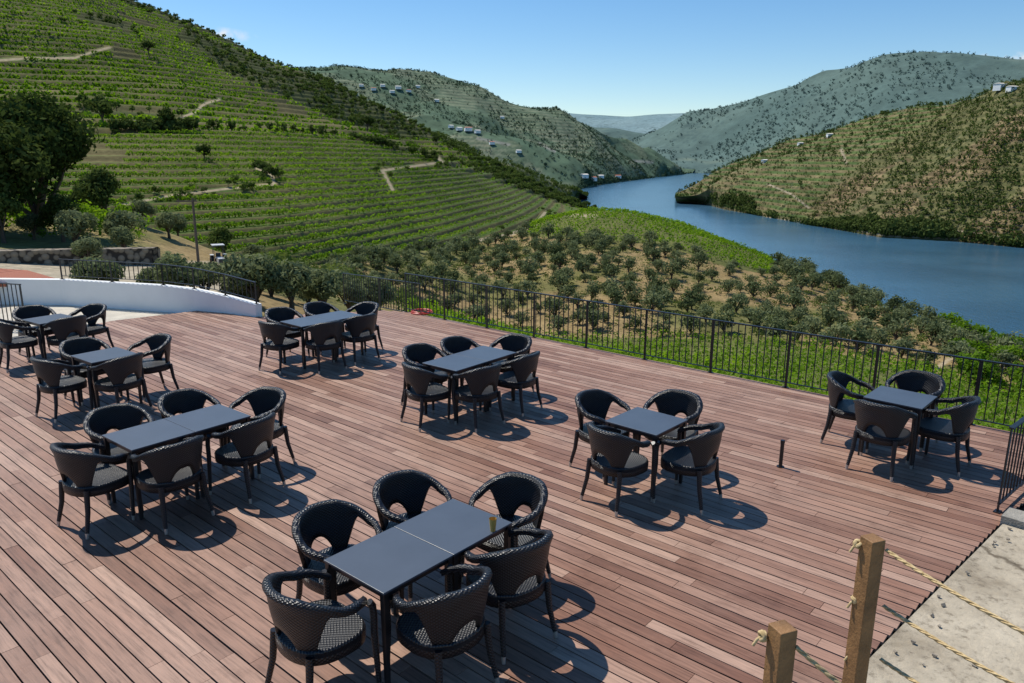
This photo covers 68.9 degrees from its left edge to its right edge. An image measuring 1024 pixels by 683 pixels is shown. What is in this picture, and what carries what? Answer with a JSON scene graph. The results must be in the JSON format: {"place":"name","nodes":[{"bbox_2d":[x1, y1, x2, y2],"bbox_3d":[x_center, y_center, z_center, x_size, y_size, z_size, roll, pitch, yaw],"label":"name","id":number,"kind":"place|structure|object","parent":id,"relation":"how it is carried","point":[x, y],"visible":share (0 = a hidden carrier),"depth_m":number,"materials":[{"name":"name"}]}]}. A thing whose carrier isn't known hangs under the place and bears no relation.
{"place":"outdoors","nodes":[
{"label":"outdoors","id":0,"kind":"place"},
{"bbox_2d":[0,304,174,336],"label":"gravel yard","id":1,"kind":"structure","parent":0,"point":[115,314],"depth_m":17.75,"materials":[{"name":"beige gravel"}]},
{"bbox_2d":[0,0,580,265],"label":"terraced vineyard hillside","id":2,"kind":"structure","parent":0,"point":[108,155],"depth_m":208.65,"materials":[{"name":"green plant"}]},
{"bbox_2d":[82,93,115,121],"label":"hillside tree","id":3,"kind":"object","parent":2,"relation":"on","point":[99,103],"visible":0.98,"depth_m":172.87,"materials":[{"name":"green plant"}]},
{"bbox_2d":[73,117,438,159],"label":"hillside hedgerow","id":4,"kind":"object","parent":2,"relation":"on","point":[156,124],"visible":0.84,"depth_m":178.03,"materials":[{"name":"green plant"}]},
{"bbox_2d":[0,0,549,199],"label":"hillside vine rows","id":5,"kind":"object","parent":2,"relation":"on","point":[112,88],"visible":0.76,"depth_m":267.84,"materials":[{"name":"green plant"}]},
{"bbox_2d":[15,128,582,264],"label":"hillside vine rows","id":6,"kind":"object","parent":2,"relation":"on","point":[232,205],"visible":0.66,"depth_m":153.32,"materials":[{"name":"green plant"}]},
{"bbox_2d":[53,0,596,209],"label":"hillside scrub trees","id":7,"kind":"object","parent":2,"relation":"on","point":[520,178],"visible":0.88,"depth_m":368.50,"materials":[{"name":"green plant"}]},
{"bbox_2d":[130,96,556,234],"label":"track side bushes","id":8,"kind":"object","parent":2,"relation":"on","point":[139,196],"visible":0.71,"depth_m":150.05,"materials":[{"name":"green plant"}]},
{"bbox_2d":[301,66,694,187],"bbox_3d":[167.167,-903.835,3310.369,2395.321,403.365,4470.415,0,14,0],"label":"hill","id":9,"kind":"structure","parent":0,"point":[502,147],"depth_m":2216.05,"materials":[{"name":"green plant"}]},
{"bbox_2d":[282,64,693,185],"bbox_3d":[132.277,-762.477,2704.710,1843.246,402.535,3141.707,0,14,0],"label":"hill woodland","id":10,"kind":"object","parent":9,"relation":"on","point":[588,157],"visible":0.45,"depth_m":2268.48,"materials":[{"name":"green plant"}]},
{"bbox_2d":[577,166,691,188],"bbox_3d":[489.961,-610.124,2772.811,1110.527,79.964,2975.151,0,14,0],"label":"riverbank trees","id":11,"kind":"object","parent":9,"relation":"on","point":[607,178],"visible":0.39,"depth_m":2171.38,"materials":[{"name":"green plant"}]},
{"bbox_2d":[434,136,586,198],"bbox_3d":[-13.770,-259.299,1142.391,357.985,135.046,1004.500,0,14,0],"label":"wooded spur","id":12,"kind":"structure","parent":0,"point":[550,183],"depth_m":1108.99,"materials":[{"name":"plant"}]},
{"bbox_2d":[416,123,588,198],"bbox_3d":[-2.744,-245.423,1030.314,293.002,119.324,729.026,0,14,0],"label":"wooded spur trees","id":13,"kind":"object","parent":12,"relation":"on","point":[526,169],"visible":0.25,"depth_m":1049.11,"materials":[{"name":"green plant"}]},
{"bbox_2d":[0,310,1023,682],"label":"wooden deck","id":14,"kind":"structure","parent":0,"point":[670,586],"depth_m":7.44,"materials":[{"name":"brown wood"}]},
{"bbox_2d":[0,319,44,372],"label":"wicker armchair","id":15,"kind":"object","parent":14,"relation":"on","point":[8,341],"visible":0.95,"depth_m":12.55,"materials":[{"name":"wicker"}]},
{"bbox_2d":[12,305,55,359],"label":"wicker armchair","id":16,"kind":"object","parent":14,"relation":"on","point":[19,314],"visible":0.53,"depth_m":13.61,"materials":[{"name":"wicker"}]},
{"bbox_2d":[22,313,71,360],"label":"square table","id":17,"kind":"object","parent":14,"relation":"on","point":[41,321],"visible":0.47,"depth_m":13.03,"materials":[{"name":"metal"}]},
{"bbox_2d":[30,357,96,422],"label":"wicker armchair","id":18,"kind":"object","parent":14,"relation":"on","point":[51,379],"visible":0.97,"depth_m":10.15,"materials":[{"name":"wicker"}]},
{"bbox_2d":[43,315,86,359],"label":"wicker armchair","id":19,"kind":"object","parent":14,"relation":"on","point":[62,329],"visible":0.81,"depth_m":12.71,"materials":[{"name":"wicker"}]},
{"bbox_2d":[59,337,120,405],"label":"wicker armchair","id":20,"kind":"object","parent":14,"relation":"on","point":[68,348],"visible":0.57,"depth_m":11.16,"materials":[{"name":"wicker"}]},
{"bbox_2d":[69,303,113,347],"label":"wicker armchair","id":21,"kind":"object","parent":14,"relation":"on","point":[93,312],"visible":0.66,"depth_m":13.78,"materials":[{"name":"wicker"}]},
{"bbox_2d":[49,442,144,539],"bbox_3d":[-4.102,1.367,7.298,0.683,0.874,0.614,8,16,30],"label":"wicker armchair","id":22,"kind":"object","parent":14,"relation":"on","point":[86,475],"visible":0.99,"depth_m":7.07,"materials":[{"name":"wicker"}]},
{"bbox_2d":[71,347,142,407],"bbox_3d":[-5.878,0.552,10.845,0.650,0.750,0.650,10,17,36],"label":"square table","id":23,"kind":"object","parent":14,"relation":"on","point":[95,358],"visible":0.73,"depth_m":10.70,"materials":[{"name":"metal"}]},
{"bbox_2d":[83,403,154,501],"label":"wicker armchair","id":24,"kind":"object","parent":14,"relation":"on","point":[98,422],"visible":0.61,"depth_m":8.16,"materials":[{"name":"wicker"}]},
{"bbox_2d":[87,352,152,409],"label":"wicker armchair","id":25,"kind":"object","parent":14,"relation":"on","point":[119,371],"visible":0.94,"depth_m":10.27,"materials":[{"name":"wicker"}]},
{"bbox_2d":[102,419,199,519],"bbox_3d":[-3.749,1.312,7.780,0.650,0.750,0.650,11,17,37],"label":"square table","id":26,"kind":"object","parent":14,"relation":"on","point":[146,436],"visible":0.84,"depth_m":7.63,"materials":[{"name":"metal"}]},
{"bbox_2d":[127,333,179,400],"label":"wicker armchair","id":27,"kind":"object","parent":14,"relation":"on","point":[159,344],"visible":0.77,"depth_m":11.38,"materials":[{"name":"wicker"}]},
{"bbox_2d":[126,435,214,534],"bbox_3d":[-3.370,1.345,7.402,0.614,0.874,0.683,10,17,35],"label":"wicker armchair","id":28,"kind":"object","parent":14,"relation":"on","point":[175,466],"visible":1,"depth_m":7.18,"materials":[{"name":"wicker"}]},
{"bbox_2d":[157,388,230,443],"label":"wicker armchair","id":29,"kind":"object","parent":14,"relation":"on","point":[174,402],"visible":0.39,"depth_m":8.75,"materials":[{"name":"wicker"}]},
{"bbox_2d":[164,404,254,497],"bbox_3d":[-3.341,1.193,8.278,0.650,0.750,0.650,11,17,37],"label":"square table","id":30,"kind":"object","parent":14,"relation":"on","point":[219,417],"visible":0.65,"depth_m":8.15,"materials":[{"name":"metal"}]},
{"bbox_2d":[205,412,285,503],"bbox_3d":[-2.846,1.195,8.031,0.614,0.874,0.683,7,15,26],"label":"wicker armchair","id":31,"kind":"object","parent":14,"relation":"on","point":[251,443],"visible":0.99,"depth_m":7.81,"materials":[{"name":"wicker"}]},
{"bbox_2d":[222,386,294,478],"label":"wicker armchair","id":32,"kind":"object","parent":14,"relation":"on","point":[264,400],"visible":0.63,"depth_m":8.81,"materials":[{"name":"wicker"}]},
{"bbox_2d":[258,321,306,374],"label":"wicker armchair","id":33,"kind":"object","parent":14,"relation":"on","point":[277,340],"visible":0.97,"depth_m":12.45,"materials":[{"name":"wicker"}]},
{"bbox_2d":[264,307,309,357],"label":"wicker armchair","id":34,"kind":"object","parent":14,"relation":"on","point":[275,314],"visible":0.58,"depth_m":13.59,"materials":[{"name":"wicker"}]},
{"bbox_2d":[280,316,332,368],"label":"square table","id":35,"kind":"object","parent":14,"relation":"on","point":[303,322],"visible":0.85,"depth_m":12.93,"materials":[{"name":"metal"}]},
{"bbox_2d":[262,569,381,682],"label":"wicker armchair","id":36,"kind":"object","parent":14,"relation":"on","point":[309,636],"visible":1,"depth_m":4.78,"materials":[{"name":"wicker"}]},
{"bbox_2d":[301,320,346,374],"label":"wicker armchair","id":37,"kind":"object","parent":14,"relation":"on","point":[326,335],"visible":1,"depth_m":12.48,"materials":[{"name":"wicker"}]},
{"bbox_2d":[291,499,392,612],"bbox_3d":[-1.352,1.750,5.791,0.614,0.874,0.683,10,17,35],"label":"wicker armchair","id":38,"kind":"object","parent":14,"relation":"on","point":[332,521],"visible":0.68,"depth_m":5.84,"materials":[{"name":"wicker"}]},
{"bbox_2d":[337,313,379,364],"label":"wicker armchair","id":39,"kind":"object","parent":14,"relation":"on","point":[358,326],"visible":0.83,"depth_m":13.05,"materials":[{"name":"wicker"}]},
{"bbox_2d":[342,273,420,311],"bbox_3d":[-3.432,-1.197,19.333,0.060,1.069,3.656,-12,18,-41],"label":"railing","id":40,"kind":"object","parent":14,"relation":"on","point":[379,292],"visible":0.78,"depth_m":19.29,"materials":[{"name":"metal"}]},
{"bbox_2d":[324,527,452,682],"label":"square table","id":41,"kind":"object","parent":14,"relation":"on","point":[385,565],"visible":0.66,"depth_m":5.26,"materials":[{"name":"metal"}]},
{"bbox_2d":[372,469,451,600],"bbox_3d":[-0.850,1.613,6.365,0.614,0.874,0.683,12,18,40],"label":"wicker armchair","id":42,"kind":"object","parent":14,"relation":"on","point":[407,489],"visible":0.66,"depth_m":6.48,"materials":[{"name":"wicker"}]},
{"bbox_2d":[401,343,452,413],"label":"wicker armchair","id":43,"kind":"object","parent":14,"relation":"on","point":[419,353],"visible":0.44,"depth_m":10.97,"materials":[{"name":"wicker"}]},
{"bbox_2d":[400,362,456,431],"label":"wicker armchair","id":44,"kind":"object","parent":14,"relation":"on","point":[421,388],"visible":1,"depth_m":9.90,"materials":[{"name":"wicker"}]},
{"bbox_2d":[389,564,499,682],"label":"wicker armchair","id":45,"kind":"object","parent":14,"relation":"on","point":[450,623],"visible":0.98,"depth_m":4.81,"materials":[{"name":"wicker"}]},
{"bbox_2d":[394,499,511,612],"bbox_3d":[-0.458,1.789,5.903,0.650,0.750,0.650,12,18,39],"label":"square table","id":46,"kind":"object","parent":14,"relation":"on","point":[456,529],"visible":0.62,"depth_m":5.78,"materials":[{"name":"metal"}]},
{"bbox_2d":[422,354,487,422],"bbox_3d":[-0.801,0.652,10.555,0.650,0.750,0.650,11,17,37],"label":"square table","id":47,"kind":"object","parent":14,"relation":"on","point":[455,364],"visible":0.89,"depth_m":10.39,"materials":[{"name":"metal"}]},
{"bbox_2d":[440,336,482,403],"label":"wicker armchair","id":48,"kind":"object","parent":14,"relation":"on","point":[450,345],"visible":0.42,"depth_m":11.46,"materials":[{"name":"wicker"}]},
{"bbox_2d":[447,363,504,432],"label":"wicker armchair","id":49,"kind":"object","parent":14,"relation":"on","point":[480,386],"visible":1,"depth_m":9.87,"materials":[{"name":"wicker"}]},
{"bbox_2d":[455,346,515,410],"bbox_3d":[-0.392,0.533,11.050,0.650,0.750,0.650,11,17,37],"label":"square table","id":50,"kind":"object","parent":14,"relation":"on","point":[490,355],"visible":0.7,"depth_m":10.93,"materials":[{"name":"metal"}]},
{"bbox_2d":[461,471,550,581],"bbox_3d":[-0.023,1.627,6.326,0.683,0.874,0.614,12,18,39],"label":"wicker armchair","id":51,"kind":"object","parent":14,"relation":"on","point":[512,492],"visible":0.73,"depth_m":6.42,"materials":[{"name":"wicker"}]},
{"bbox_2d":[458,527,557,664],"bbox_3d":[-0.017,1.806,5.592,0.683,0.874,0.614,-10,17,-37],"label":"wicker armchair","id":52,"kind":"object","parent":14,"relation":"on","point":[518,578],"visible":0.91,"depth_m":5.33,"materials":[{"name":"wicker"}]},
{"bbox_2d":[489,333,533,391],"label":"wicker armchair","id":53,"kind":"object","parent":14,"relation":"on","point":[519,344],"visible":0.52,"depth_m":11.62,"materials":[{"name":"wicker"}]},
{"bbox_2d":[489,351,542,416],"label":"wicker armchair","id":54,"kind":"object","parent":14,"relation":"on","point":[520,375],"visible":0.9,"depth_m":10.47,"materials":[{"name":"wicker"}]},
{"bbox_2d":[569,389,634,481],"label":"wicker armchair","id":55,"kind":"object","parent":14,"relation":"on","point":[593,405],"visible":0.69,"depth_m":8.77,"materials":[{"name":"wicker"}]},
{"bbox_2d":[580,423,656,516],"bbox_3d":[1.092,1.271,7.811,0.614,0.874,0.683,-11,18,-39],"label":"wicker armchair","id":56,"kind":"object","parent":14,"relation":"on","point":[613,455],"visible":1,"depth_m":7.58,"materials":[{"name":"wicker"}]},
{"bbox_2d":[604,407,687,499],"bbox_3d":[1.470,1.226,8.257,0.650,0.750,0.650,12,18,40],"label":"square table","id":57,"kind":"object","parent":14,"relation":"on","point":[653,425],"visible":0.82,"depth_m":8.13,"materials":[{"name":"metal"}]},
{"bbox_2d":[638,389,702,455],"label":"wicker armchair","id":58,"kind":"object","parent":14,"relation":"on","point":[675,402],"visible":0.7,"depth_m":8.80,"materials":[{"name":"wicker"}]},
{"bbox_2d":[650,422,724,515],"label":"wicker armchair","id":59,"kind":"object","parent":14,"relation":"on","point":[697,457],"visible":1,"depth_m":7.63,"materials":[{"name":"wicker"}]},
{"bbox_2d":[404,273,1023,428],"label":"terrace railing","id":60,"kind":"object","parent":14,"relation":"on","point":[978,379],"visible":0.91,"depth_m":12.82,"materials":[{"name":"black metal"}]},
{"bbox_2d":[820,371,874,452],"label":"wicker armchair","id":61,"kind":"object","parent":14,"relation":"on","point":[839,405],"visible":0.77,"depth_m":9.46,"materials":[{"name":"wicker"}]},
{"bbox_2d":[845,399,917,481],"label":"wicker armchair","id":62,"kind":"object","parent":14,"relation":"on","point":[880,424],"visible":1,"depth_m":8.45,"materials":[{"name":"wicker"}]},
{"bbox_2d":[857,386,936,468],"bbox_3d":[4.704,1.032,9.127,0.650,0.750,0.650,13,18,41],"label":"square table","id":63,"kind":"object","parent":14,"relation":"on","point":[918,403],"visible":0.86,"depth_m":8.97,"materials":[{"name":"metal"}]},
{"bbox_2d":[885,369,945,451],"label":"wicker armchair","id":64,"kind":"object","parent":14,"relation":"on","point":[928,383],"visible":0.51,"depth_m":9.69,"materials":[{"name":"wicker"}]},
{"bbox_2d":[905,396,980,476],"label":"wicker armchair","id":65,"kind":"object","parent":14,"relation":"on","point":[956,428],"visible":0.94,"depth_m":8.61,"materials":[{"name":"wicker"}]},
{"bbox_2d":[993,416,1023,513],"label":"side railing","id":66,"kind":"object","parent":14,"relation":"on","point":[1015,425],"visible":0.95,"depth_m":7.75,"materials":[{"name":"black metal"}]},
{"bbox_2d":[0,211,1023,429],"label":"olive grove hill","id":67,"kind":"structure","parent":0,"point":[16,238],"depth_m":97.13,"materials":[{"name":"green plant"}]},
{"bbox_2d":[0,192,25,242],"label":"broadleaf tree","id":68,"kind":"object","parent":67,"relation":"on","point":[7,205],"visible":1,"depth_m":42.19,"materials":[{"name":"green plant"}]},
{"bbox_2d":[0,119,54,211],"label":"dark tree","id":69,"kind":"object","parent":67,"relation":"on","point":[19,152],"visible":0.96,"depth_m":43.55,"materials":[{"name":"green plant"}]},
{"bbox_2d":[0,90,104,234],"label":"dark tree","id":70,"kind":"object","parent":67,"relation":"on","point":[60,138],"visible":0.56,"depth_m":48.00,"materials":[{"name":"green plant"}]},
{"bbox_2d":[34,193,82,241],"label":"broadleaf tree","id":71,"kind":"object","parent":67,"relation":"on","point":[56,203],"visible":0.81,"depth_m":45.37,"materials":[{"name":"green plant"}]},
{"bbox_2d":[0,198,149,240],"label":"garden shrubs","id":72,"kind":"object","parent":67,"relation":"on","point":[99,214],"visible":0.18,"depth_m":53.22,"materials":[{"name":"green plant"}]},
{"bbox_2d":[53,207,99,242],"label":"olive tree","id":73,"kind":"object","parent":67,"relation":"on","point":[75,225],"visible":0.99,"depth_m":42.88,"materials":[{"name":"green plant"}]},
{"bbox_2d":[0,247,160,265],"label":"dry stone wall","id":74,"kind":"structure","parent":67,"relation":"on","point":[117,254],"depth_m":35.35,"materials":[{"name":"grey stone"}]},
{"bbox_2d":[70,236,103,256],"bbox_3d":[-20.219,-4.220,35.541,1.479,1.639,1.259,-7,15,-26],"label":"olive tree","id":75,"kind":"object","parent":67,"relation":"on","point":[87,245],"visible":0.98,"depth_m":35.26,"materials":[{"name":"green plant"}]},
{"bbox_2d":[72,168,120,213],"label":"broadleaf tree","id":76,"kind":"object","parent":67,"relation":"on","point":[99,186],"visible":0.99,"depth_m":63.35,"materials":[{"name":"green plant"}]},
{"bbox_2d":[68,254,125,281],"bbox_3d":[-13.178,-1.859,23.736,1.426,1.858,1.676,12,18,39],"label":"olive tree","id":77,"kind":"object","parent":67,"relation":"on","point":[86,277],"visible":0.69,"depth_m":23.36,"materials":[{"name":"green plant"}]},
{"bbox_2d":[102,209,146,246],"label":"olive tree","id":78,"kind":"object","parent":67,"relation":"on","point":[124,218],"visible":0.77,"depth_m":45.96,"materials":[{"name":"green plant"}]},
{"bbox_2d":[0,278,261,316],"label":"white parapet wall","id":79,"kind":"structure","parent":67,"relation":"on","point":[122,295],"depth_m":18.10,"materials":[{"name":"white paint"}]},
{"bbox_2d":[58,259,258,303],"bbox_3d":[-8.503,-1.467,17.832,5.771,0.789,0.222,5,14,17],"label":"parapet railing","id":80,"kind":"object","parent":79,"relation":"on","point":[213,272],"visible":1,"depth_m":17.76,"materials":[{"name":"black metal"}]},
{"bbox_2d":[152,251,204,286],"bbox_3d":[-11.151,-1.907,24.823,1.612,2.120,1.861,-8,16,-31],"label":"olive tree","id":81,"kind":"object","parent":67,"relation":"on","point":[174,259],"visible":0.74,"depth_m":24.22,"materials":[{"name":"green plant"}]},
{"bbox_2d":[185,260,223,289],"bbox_3d":[-10.658,-1.989,26.140,1.566,1.785,1.536,4,14,14],"label":"olive tree","id":82,"kind":"object","parent":67,"relation":"on","point":[210,267],"visible":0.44,"depth_m":25.85,"materials":[{"name":"green plant"}]},
{"bbox_2d":[221,252,282,302],"bbox_3d":[-8.867,-1.895,25.645,2.124,2.392,1.811,0,14,0],"label":"olive tree","id":83,"kind":"object","parent":67,"relation":"on","point":[258,267],"visible":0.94,"depth_m":25.18,"materials":[{"name":"green plant"}]},
{"bbox_2d":[265,258,312,309],"bbox_3d":[-7.848,-1.827,26.140,1.678,2.186,1.972,-6,15,-25],"label":"olive tree","id":84,"kind":"object","parent":67,"relation":"on","point":[294,276],"visible":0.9,"depth_m":25.66,"materials":[{"name":"green plant"}]},
{"bbox_2d":[299,268,351,302],"bbox_3d":[-6.943,-1.730,27.590,1.816,2.110,1.850,4,14,15],"label":"olive tree","id":85,"kind":"object","parent":67,"relation":"on","point":[324,285],"visible":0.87,"depth_m":26.94,"materials":[{"name":"green plant"}]},
{"bbox_2d":[250,250,418,310],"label":"valley shrubs","id":86,"kind":"object","parent":67,"relation":"on","point":[281,257],"visible":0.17,"depth_m":51.62,"materials":[{"name":"green plant"}]},
{"bbox_2d":[352,275,397,304],"bbox_3d":[-6.349,-1.736,32.998,2.095,2.434,2.135,-11,18,-38],"label":"olive tree","id":87,"kind":"object","parent":67,"relation":"on","point":[377,288],"visible":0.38,"depth_m":32.51,"materials":[{"name":"green plant"}]},
{"bbox_2d":[527,206,774,272],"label":"crest vineyard rows","id":88,"kind":"object","parent":67,"relation":"on","point":[689,228],"visible":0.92,"depth_m":159.28,"materials":[{"name":"green plant"}]},
{"bbox_2d":[324,220,1023,383],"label":"olive grove trees","id":89,"kind":"object","parent":67,"relation":"on","point":[926,320],"visible":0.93,"depth_m":107.38,"materials":[{"name":"green plant"}]},
{"bbox_2d":[340,232,1012,394],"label":"grove undergrowth","id":90,"kind":"object","parent":67,"relation":"on","point":[878,303],"visible":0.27,"depth_m":111.37,"materials":[{"name":"green plant"}]},
{"bbox_2d":[402,296,1023,433],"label":"vineyard rows","id":91,"kind":"object","parent":67,"relation":"on","point":[984,385],"visible":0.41,"depth_m":63.33,"materials":[{"name":"green plant"}]},
{"bbox_2d":[430,305,1019,432],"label":"vineyard rows","id":92,"kind":"object","parent":67,"relation":"on","point":[582,345],"visible":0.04,"depth_m":46.79,"materials":[{"name":"green plant"}]},
{"bbox_2d":[936,311,1023,400],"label":"riverside bushes","id":93,"kind":"object","parent":67,"relation":"on","point":[983,353],"visible":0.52,"depth_m":73.00,"materials":[{"name":"green plant"}]},
{"bbox_2d":[137,0,1023,116],"label":"sky","id":94,"kind":"structure","parent":0,"point":[626,58],"materials":[{"name":"blue"}]},
{"bbox_2d":[568,113,684,133],"bbox_3d":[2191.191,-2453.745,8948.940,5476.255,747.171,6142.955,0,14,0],"label":"distant blue hills","id":95,"kind":"structure","parent":0,"point":[644,124],"depth_m":8186.32,"materials":[{"name":"blue"}]},
{"bbox_2d":[579,173,1023,336],"bbox_3d":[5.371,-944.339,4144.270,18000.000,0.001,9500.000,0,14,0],"label":"river","id":96,"kind":"structure","parent":0,"point":[979,284],"depth_m":540.90,"materials":[{"name":"liquid"}]},
{"bbox_2d":[632,52,1023,172],"bbox_3d":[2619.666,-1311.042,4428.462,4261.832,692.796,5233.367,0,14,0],"label":"mountain","id":97,"kind":"structure","parent":0,"point":[979,66],"depth_m":4018.10,"materials":[{"name":"green plant"}]},
{"bbox_2d":[630,49,1023,173],"bbox_3d":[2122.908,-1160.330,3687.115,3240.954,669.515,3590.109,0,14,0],"label":"mountain woodland","id":98,"kind":"object","parent":97,"relation":"on","point":[788,131],"visible":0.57,"depth_m":4056.08,"materials":[{"name":"green plant"}]},
{"bbox_2d":[676,80,1023,247],"bbox_3d":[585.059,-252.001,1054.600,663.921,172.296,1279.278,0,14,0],"label":"bank hill","id":99,"kind":"structure","parent":0,"point":[823,165],"depth_m":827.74,"materials":[{"name":"green plant"}]},
{"bbox_2d":[675,100,958,220],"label":"bank vines","id":100,"kind":"object","parent":99,"relation":"on","point":[923,105],"visible":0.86,"depth_m":951.38,"materials":[{"name":"green plant"}]},
{"bbox_2d":[675,188,1023,247],"bbox_3d":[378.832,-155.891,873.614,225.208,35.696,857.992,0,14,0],"label":"riverbank trees","id":101,"kind":"object","parent":99,"relation":"on","point":[910,226],"visible":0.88,"depth_m":666.68,"materials":[{"name":"green plant"}]},
{"bbox_2d":[675,78,1023,219],"bbox_3d":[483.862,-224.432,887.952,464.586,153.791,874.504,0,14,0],"label":"ridge trees","id":102,"kind":"object","parent":99,"relation":"on","point":[937,111],"visible":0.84,"depth_m":963.17,"materials":[{"name":"green plant"}]},
{"bbox_2d":[866,524,1023,682],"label":"concrete path","id":103,"kind":"structure","parent":0,"point":[993,581],"depth_m":5.74,"materials":[{"name":"beige concrete"}]},
{"bbox_2d":[763,620,797,682],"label":"wooden rope post","id":104,"kind":"object","parent":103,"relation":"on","point":[780,651],"visible":1,"depth_m":2.88,"materials":[{"name":"brown wood"}]},
{"bbox_2d":[842,533,885,682],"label":"wooden rope post","id":105,"kind":"object","parent":103,"relation":"on","point":[865,595],"visible":1,"depth_m":3.55,"materials":[{"name":"brown wood"}]},
{"bbox_2d":[752,539,1023,682],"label":"rope handrail","id":106,"kind":"object","parent":105,"relation":"attached to","point":[762,634],"visible":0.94,"depth_m":3.18,"materials":[{"name":"beige fabric"}]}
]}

